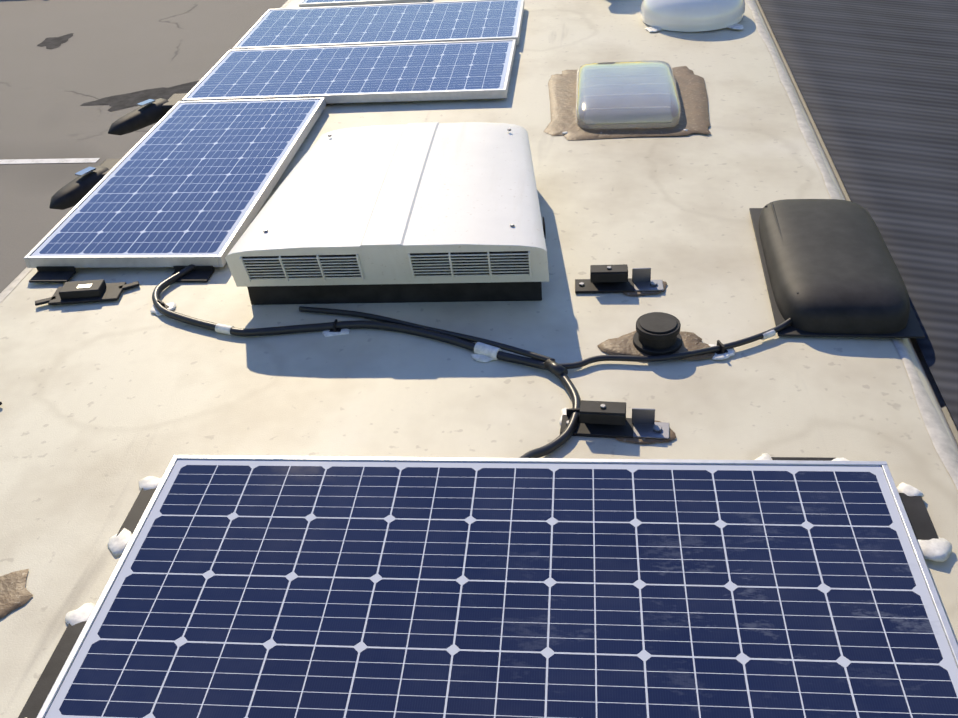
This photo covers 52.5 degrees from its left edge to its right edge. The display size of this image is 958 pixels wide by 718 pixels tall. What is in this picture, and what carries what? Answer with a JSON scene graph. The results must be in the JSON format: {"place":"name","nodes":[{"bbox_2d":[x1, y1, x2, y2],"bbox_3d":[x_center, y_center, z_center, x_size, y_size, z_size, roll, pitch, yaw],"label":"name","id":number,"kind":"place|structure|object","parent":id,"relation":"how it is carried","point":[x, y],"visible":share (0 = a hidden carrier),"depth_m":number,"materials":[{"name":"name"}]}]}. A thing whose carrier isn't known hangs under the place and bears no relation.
{"place":"outdoors","nodes":[
{"label":"outdoors","id":0,"kind":"place"},
{"bbox_2d":[100,159,120,177],"bbox_3d":[-1.389,-0.698,3.675,0.100,0.070,0.160,1,35,7],"label":"side pod mount","id":1,"kind":"object","parent":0,"point":[109,164],"visible":0.15,"depth_m":3.67,"materials":[{"name":"beige plastic"}]},
{"bbox_2d":[0,0,287,292],"bbox_3d":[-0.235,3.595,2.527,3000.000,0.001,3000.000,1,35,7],"label":"ground","id":2,"kind":"structure","parent":0,"point":[108,48],"depth_m":14.35,"materials":[{"name":"grey asphalt"}]},
{"bbox_2d":[0,158,99,163],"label":"parking lines","id":3,"kind":"object","parent":2,"relation":"on","point":[66,160],"visible":1,"depth_m":11.64,"materials":[{"name":"paint"}]},
{"bbox_2d":[37,33,199,111],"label":"oil stains","id":4,"kind":"object","parent":2,"relation":"on","point":[121,101],"visible":0.58,"depth_m":13.42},
{"bbox_3d":[-0.008,0.377,4.091,2.596,2.362,7.980,1,35,7],"label":"recreational vehicle","id":5,"kind":"object","parent":2,"relation":"on","visible":0},
{"bbox_2d":[0,569,32,618],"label":"sealant patch","id":6,"kind":"object","parent":5,"relation":"on","point":[15,593],"visible":1,"depth_m":1.86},
{"bbox_2d":[49,166,108,209],"bbox_3d":[-1.467,-0.637,3.580,0.106,0.092,0.300,16,39,26],"label":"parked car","id":7,"kind":"object","parent":5,"relation":"attached to","point":[74,192],"visible":0.77,"depth_m":3.54,"materials":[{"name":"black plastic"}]},
{"bbox_2d":[35,279,139,305],"bbox_3d":[-1.127,-0.198,2.787,0.286,0.031,0.095,-4,35,1],"label":"junction box","id":8,"kind":"object","parent":5,"relation":"on","point":[101,290],"visible":0.94,"depth_m":2.77,"materials":[{"name":"black plastic"}]},
{"bbox_2d":[76,284,91,288],"bbox_3d":[-1.128,-0.208,2.773,0.040,0.001,0.020,-4,35,1],"label":"label","id":9,"kind":"object","parent":8,"relation":"attached to","point":[85,286],"visible":1,"depth_m":2.77,"materials":[{"name":"paper"}]},
{"bbox_2d":[108,98,168,134],"bbox_3d":[-1.451,-1.045,4.164,0.106,0.092,0.340,22,42,32],"label":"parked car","id":10,"kind":"object","parent":5,"relation":"attached to","point":[148,112],"visible":0.81,"depth_m":4.13,"materials":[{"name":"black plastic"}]},
{"bbox_2d":[24,98,325,282],"bbox_3d":[-0.989,-0.655,3.412,0.615,0.050,1.432,0,35,7],"label":"solar panel","id":11,"kind":"object","parent":5,"relation":"on","point":[179,186],"visible":1,"depth_m":3.23,"materials":[{"name":"glass"}]},
{"bbox_2d":[182,39,515,103],"bbox_3d":[-0.553,-1.248,4.217,1.396,0.050,0.716,0,35,6],"label":"solar panel","id":12,"kind":"object","parent":5,"relation":"on","point":[458,70],"visible":0.98,"depth_m":4.12,"materials":[{"name":"glass"}]},
{"bbox_2d":[299,0,426,7],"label":"solar panel","id":13,"kind":"object","parent":5,"relation":"on","point":[314,3],"visible":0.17,"depth_m":5.09,"materials":[{"name":"glass"}]},
{"bbox_2d":[232,0,524,49],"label":"solar panel","id":14,"kind":"object","parent":5,"relation":"on","point":[455,21],"visible":0.92,"depth_m":4.70,"materials":[{"name":"glass"}]},
{"bbox_2d":[225,122,548,304],"bbox_3d":[-0.209,-0.469,2.910,0.847,0.220,0.929,-1,35,6],"label":"air conditioner","id":15,"kind":"object","parent":5,"relation":"on","point":[426,212],"visible":1,"depth_m":2.63,"materials":[{"name":"white plastic"}]},
{"bbox_2d":[157,299,727,415],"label":"cable clips","id":16,"kind":"object","parent":5,"relation":"on","point":[571,410],"visible":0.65,"depth_m":2.35,"materials":[{"name":"black plastic"}]},
{"bbox_2d":[150,302,775,424],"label":"cable seal dabs","id":17,"kind":"object","parent":5,"relation":"on","point":[222,328],"visible":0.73,"depth_m":2.54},
{"bbox_2d":[152,264,791,457],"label":"cables","id":18,"kind":"object","parent":5,"relation":"on","point":[543,362],"visible":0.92,"depth_m":2.44,"materials":[{"name":"black rubber"}]},
{"bbox_2d":[471,342,501,361],"bbox_3d":[0.017,-0.015,2.403,0.079,0.031,0.054,14,39,24],"label":"cable tape","id":19,"kind":"object","parent":18,"relation":"attached to","point":[484,352],"visible":0.88,"depth_m":2.40,"materials":[{"name":"white plastic"}]},
{"bbox_2d":[18,455,957,717],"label":"solar panel","id":20,"kind":"object","parent":5,"relation":"on","point":[239,586],"visible":1,"depth_m":1.72,"materials":[{"name":"glass"}]},
{"bbox_2d":[560,400,668,438],"bbox_3d":[0.299,0.131,2.133,0.238,0.060,0.065,2,35,10],"label":"bracket","id":21,"kind":"object","parent":5,"relation":"on","point":[605,419],"visible":0.92,"depth_m":2.13,"materials":[{"name":"black plastic"}]},
{"bbox_2d":[575,264,663,293],"bbox_3d":[0.379,-0.221,2.629,0.237,0.060,0.065,-1,35,5],"label":"bracket","id":22,"kind":"object","parent":5,"relation":"on","point":[609,279],"visible":1,"depth_m":2.63,"materials":[{"name":"black plastic"}]},
{"bbox_2d":[633,312,681,355],"bbox_3d":[0.440,-0.062,2.387,0.120,0.068,0.120,1,35,7],"label":"vent cap","id":23,"kind":"object","parent":5,"relation":"on","point":[656,334],"visible":0.98,"depth_m":2.36,"materials":[{"name":"black plastic"}]},
{"bbox_2d":[759,199,909,333],"bbox_3d":[0.952,-0.290,2.639,0.324,0.091,0.684,1,35,8],"label":"roof vent cover","id":24,"kind":"object","parent":5,"relation":"on","point":[831,262],"visible":0.96,"depth_m":2.50,"materials":[{"name":"black plastic"}]},
{"bbox_2d":[162,93,187,115],"bbox_3d":[-1.313,-1.105,4.252,0.100,0.070,0.160,1,35,7],"label":"side pod mount","id":25,"kind":"object","parent":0,"point":[173,99],"visible":0.31,"depth_m":4.21,"materials":[{"name":"beige plastic"}]},
{"bbox_2d":[0,0,957,717],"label":"vehicle roof","id":26,"kind":"structure","parent":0,"point":[106,408],"depth_m":2.42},
{"bbox_2d":[26,453,951,717],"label":"sealant blobs","id":27,"kind":"object","parent":26,"relation":"on","point":[937,550],"visible":0.71,"depth_m":1.82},
{"bbox_2d":[623,281,666,295],"bbox_3d":[0.444,-0.196,2.635,0.136,0.003,0.090,-1,35,5],"label":"sealant","id":28,"kind":"object","parent":26,"relation":"on","point":[637,293],"visible":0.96,"depth_m":2.61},
{"bbox_2d":[615,420,675,443],"bbox_3d":[0.363,0.158,2.135,0.140,0.003,0.087,2,35,10],"label":"sealant","id":29,"kind":"object","parent":26,"relation":"on","point":[672,435],"visible":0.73,"depth_m":2.11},
{"bbox_2d":[597,331,715,359],"bbox_3d":[0.448,-0.038,2.401,0.310,0.009,0.128,1,35,7],"label":"sealant","id":30,"kind":"object","parent":26,"relation":"on","point":[624,345],"visible":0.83,"depth_m":2.39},
{"bbox_2d":[749,202,924,337],"bbox_3d":[0.952,-0.285,2.643,0.345,0.077,0.700,1,35,8],"label":"vent cover base","id":31,"kind":"object","parent":26,"relation":"on","point":[912,329],"visible":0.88,"depth_m":2.42,"materials":[{"name":"black plastic"}]},
{"bbox_2d":[756,0,957,443],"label":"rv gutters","id":32,"kind":"object","parent":26,"relation":"attached to","point":[946,412],"visible":0.08,"depth_m":3.25,"materials":[{"name":"white metal"}]},
{"bbox_2d":[0,0,957,489],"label":"trim","id":33,"kind":"structure","parent":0,"point":[938,436],"depth_m":2.38,"materials":[{"name":"white metal"}]},
{"bbox_2d":[544,66,710,139],"bbox_3d":[0.579,-1.014,3.791,0.633,0.009,0.770,0,35,6],"label":"sealant","id":34,"kind":"object","parent":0,"point":[692,92],"visible":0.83,"depth_m":3.67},
{"bbox_2d":[575,60,680,128],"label":"skylight dome","id":35,"kind":"structure","parent":34,"relation":"on","point":[625,94],"depth_m":3.62,"materials":[{"name":"clear plastic"}]},
{"bbox_2d":[640,0,744,31],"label":"satellite dome","id":36,"kind":"structure","parent":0,"point":[689,15],"depth_m":4.45,"materials":[{"name":"white plastic"}]},
{"bbox_2d":[645,23,743,31],"bbox_3d":[1.020,-1.643,4.651,0.456,0.005,0.465,1,35,7],"label":"satellite dome feet","id":37,"kind":"object","parent":36,"relation":"attached to","point":[733,26],"visible":0.4,"depth_m":4.49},
{"bbox_2d":[758,0,957,429],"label":"awning fabric","id":38,"kind":"object","parent":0,"point":[876,81],"visible":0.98,"depth_m":3.65,"materials":[{"name":"grey fabric"}]}
]}

